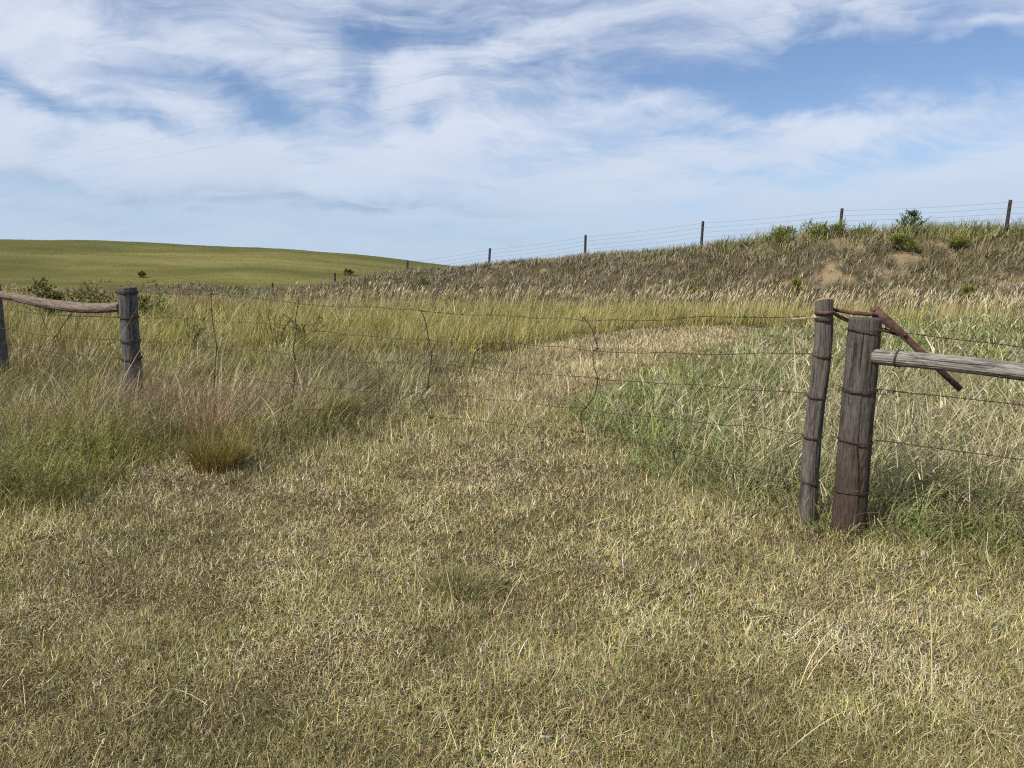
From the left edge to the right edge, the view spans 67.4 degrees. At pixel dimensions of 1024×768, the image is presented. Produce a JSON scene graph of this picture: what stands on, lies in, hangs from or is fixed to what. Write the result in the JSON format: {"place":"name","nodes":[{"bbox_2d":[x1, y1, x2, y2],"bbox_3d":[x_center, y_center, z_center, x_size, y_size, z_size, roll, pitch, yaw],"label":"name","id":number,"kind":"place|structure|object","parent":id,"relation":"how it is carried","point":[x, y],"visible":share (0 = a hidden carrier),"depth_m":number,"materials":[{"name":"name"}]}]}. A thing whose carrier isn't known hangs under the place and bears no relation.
{"place":"outdoors","nodes":[
{"label":"outdoors","id":0,"kind":"place"},
{"bbox_2d":[5,0,851,167],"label":"power cable","id":1,"kind":"object","parent":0,"point":[490,63],"visible":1,"depth_m":35.00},
{"bbox_2d":[0,0,908,182],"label":"power cable","id":2,"kind":"object","parent":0,"point":[553,75],"visible":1,"depth_m":34.89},
{"bbox_2d":[0,234,1023,767],"bbox_3d":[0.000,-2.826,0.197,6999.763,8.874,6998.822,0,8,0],"label":"ground","id":3,"kind":"structure","parent":0,"point":[168,256],"depth_m":4.35,"materials":[{"name":"plant"}]},
{"bbox_2d":[22,277,69,316],"bbox_3d":[-16.332,-2.918,26.901,1.438,1.752,1.246,3,8,18],"label":"bush","id":4,"kind":"object","parent":3,"relation":"on","point":[37,286],"visible":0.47,"depth_m":26.75,"materials":[{"name":"green plant"}]},
{"bbox_2d":[0,284,143,396],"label":"fence","id":5,"kind":"object","parent":3,"relation":"on","point":[125,306],"visible":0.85,"depth_m":9.46,"materials":[{"name":"wood"}]},
{"bbox_2d":[64,279,118,317],"bbox_3d":[-13.976,-2.745,25.933,2.598,1.670,1.591,4,9,28],"label":"bush","id":6,"kind":"object","parent":3,"relation":"on","point":[93,299],"visible":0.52,"depth_m":25.79,"materials":[{"name":"green plant"}]},
{"bbox_2d":[138,270,145,277],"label":"shrub","id":7,"kind":"object","parent":3,"relation":"on","point":[142,273],"visible":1,"depth_m":76.12,"materials":[{"name":"green plant"}]},
{"bbox_2d":[114,285,170,316],"bbox_3d":[-11.849,-2.555,25.207,1.812,1.438,1.680,0,8,0],"label":"bush","id":8,"kind":"object","parent":3,"relation":"on","point":[144,303],"visible":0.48,"depth_m":24.82,"materials":[{"name":"green plant"}]},
{"bbox_2d":[107,368,185,415],"bbox_3d":[-3.983,0.100,8.598,1.082,0.641,1.076,8,11,44],"label":"grass tussock","id":9,"kind":"object","parent":3,"relation":"on","point":[159,387],"depth_m":8.58,"materials":[{"name":"green plant"}]},
{"bbox_2d":[0,376,363,513],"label":"leafy weeds","id":10,"kind":"object","parent":3,"relation":"on","point":[89,441],"visible":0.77,"depth_m":6.74,"materials":[{"name":"green plant"}]},
{"bbox_2d":[172,306,208,353],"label":"leafy plant","id":11,"kind":"object","parent":3,"relation":"on","point":[195,329],"visible":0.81,"depth_m":14.49,"materials":[{"name":"green plant"}]},
{"bbox_2d":[131,370,256,444],"bbox_3d":[-3.013,0.278,7.505,1.323,0.893,1.215,-6,10,-38],"label":"grass tussock","id":12,"kind":"object","parent":3,"relation":"on","point":[200,407],"depth_m":7.44,"materials":[{"name":"plant"}]},
{"bbox_2d":[162,414,266,474],"bbox_3d":[-2.423,0.479,6.345,1.080,0.541,1.046,0,8,0],"label":"grass tussock","id":13,"kind":"object","parent":3,"relation":"on","point":[203,459],"depth_m":6.31,"materials":[{"name":"green plant"}]},
{"bbox_2d":[0,239,454,300],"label":"hill grass","id":14,"kind":"structure","parent":3,"relation":"on","point":[175,259],"depth_m":93.48,"materials":[{"name":"green plant"}]},
{"bbox_2d":[256,305,293,352],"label":"leafy plant","id":15,"kind":"object","parent":3,"relation":"on","point":[278,327],"visible":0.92,"depth_m":15.46,"materials":[{"name":"green plant"}]},
{"bbox_2d":[280,304,329,340],"bbox_3d":[-4.358,-1.191,16.502,1.148,1.064,0.874,-5,9,-31],"label":"leafy plant","id":16,"kind":"object","parent":3,"relation":"on","point":[316,326],"visible":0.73,"depth_m":16.57,"materials":[{"name":"green plant"}]},
{"bbox_2d":[342,267,353,274],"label":"shrub","id":17,"kind":"object","parent":3,"relation":"on","point":[349,271],"visible":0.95,"depth_m":83.00,"materials":[{"name":"green plant"}]},
{"bbox_2d":[324,387,373,419],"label":"grass tussock","id":18,"kind":"object","parent":3,"relation":"on","point":[355,408],"depth_m":8.67,"materials":[{"name":"green plant"}]},
{"bbox_2d":[0,277,761,524],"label":"prairie grass","id":19,"kind":"structure","parent":3,"relation":"on","point":[41,368],"depth_m":9.63,"materials":[{"name":"plant"}]},
{"bbox_2d":[410,275,430,288],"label":"bush","id":20,"kind":"object","parent":3,"relation":"on","point":[417,282],"visible":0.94,"depth_m":46.18,"materials":[{"name":"green plant"}]},
{"bbox_2d":[437,293,458,302],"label":"bush","id":21,"kind":"object","parent":3,"relation":"on","point":[453,297],"visible":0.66,"depth_m":41.55,"materials":[{"name":"green plant"}]},
{"bbox_2d":[415,557,515,604],"bbox_3d":[-0.246,1.006,3.982,0.546,0.188,0.540,-6,10,-36],"label":"grass tussock","id":22,"kind":"object","parent":3,"relation":"on","point":[474,577],"depth_m":3.98,"materials":[{"name":"plant"}]},
{"bbox_2d":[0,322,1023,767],"bbox_3d":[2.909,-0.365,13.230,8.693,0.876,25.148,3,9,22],"label":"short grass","id":23,"kind":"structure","parent":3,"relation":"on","point":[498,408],"depth_m":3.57,"materials":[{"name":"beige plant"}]},
{"bbox_2d":[0,280,1023,353],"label":"meadow grass","id":24,"kind":"structure","parent":3,"relation":"on","point":[224,301],"depth_m":24.21,"materials":[{"name":"plant"}]},
{"bbox_2d":[0,374,1023,767],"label":"straw stems","id":25,"kind":"object","parent":3,"relation":"on","point":[638,602],"visible":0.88,"depth_m":3.04,"materials":[{"name":"beige plant"}]},
{"bbox_2d":[104,216,1023,322],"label":"bank grass","id":26,"kind":"structure","parent":3,"relation":"on","point":[1015,231],"depth_m":37.83,"materials":[{"name":"green plant"}]},
{"bbox_2d":[254,200,1023,288],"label":"fence","id":27,"kind":"object","parent":3,"relation":"on","point":[1009,202],"visible":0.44,"depth_m":42.92,"materials":[{"name":"brown metal"}]},
{"bbox_2d":[692,286,700,295],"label":"bush","id":28,"kind":"object","parent":3,"relation":"on","point":[697,288],"visible":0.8,"depth_m":35.80,"materials":[{"name":"green plant"}]},
{"bbox_2d":[764,222,799,243],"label":"bush","id":29,"kind":"object","parent":3,"relation":"on","point":[785,233],"visible":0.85,"depth_m":39.55,"materials":[{"name":"green plant"}]},
{"bbox_2d":[546,286,1023,565],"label":"brome grass","id":30,"kind":"structure","parent":3,"relation":"on","point":[985,427],"depth_m":7.09,"materials":[{"name":"green plant"}]},
{"bbox_2d":[789,277,807,295],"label":"bush","id":31,"kind":"object","parent":3,"relation":"on","point":[796,283],"visible":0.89,"depth_m":33.28,"materials":[{"name":"green plant"}]},
{"bbox_2d":[799,218,854,238],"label":"bush","id":32,"kind":"object","parent":3,"relation":"on","point":[821,227],"visible":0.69,"depth_m":38.56,"materials":[{"name":"green plant"}]},
{"bbox_2d":[829,217,877,235],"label":"bush","id":33,"kind":"object","parent":3,"relation":"on","point":[853,230],"visible":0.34,"depth_m":37.70,"materials":[{"name":"green plant"}]},
{"bbox_2d":[888,231,920,251],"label":"bush","id":34,"kind":"object","parent":3,"relation":"on","point":[899,239],"visible":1,"depth_m":34.57,"materials":[{"name":"green plant"}]},
{"bbox_2d":[896,209,931,229],"bbox_3d":[19.436,-7.841,37.403,1.672,1.419,1.485,-6,10,-35],"label":"juniper tree","id":35,"kind":"object","parent":3,"relation":"on","point":[914,216],"visible":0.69,"depth_m":37.30,"materials":[{"name":"green plant"}]},
{"bbox_2d":[814,305,1023,538],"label":"fence","id":36,"kind":"object","parent":3,"relation":"on","point":[866,356],"visible":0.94,"depth_m":4.69,"materials":[{"name":"wood"}]},
{"bbox_2d":[139,290,833,526],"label":"wire gate","id":37,"kind":"structure","parent":36,"relation":"attached to","point":[812,436],"depth_m":4.95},
{"bbox_2d":[946,232,973,248],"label":"bush","id":38,"kind":"object","parent":3,"relation":"on","point":[955,241],"visible":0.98,"depth_m":34.07,"materials":[{"name":"green plant"}]},
{"bbox_2d":[962,285,977,297],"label":"bush","id":39,"kind":"object","parent":3,"relation":"on","point":[967,289],"visible":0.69,"depth_m":29.93,"materials":[{"name":"green plant"}]},
{"bbox_2d":[989,246,1003,254],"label":"yucca","id":40,"kind":"object","parent":3,"relation":"on","point":[996,251],"visible":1,"depth_m":32.94,"materials":[{"name":"green plant"}]},
{"bbox_2d":[0,0,1023,265],"label":"sky","id":41,"kind":"structure","parent":0,"point":[918,105],"materials":[{"name":"blue"}]},
{"bbox_2d":[280,270,1023,329],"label":"seed head grass","id":42,"kind":"structure","parent":0,"point":[850,300],"depth_m":29.68,"materials":[{"name":"beige plant"}]}
]}

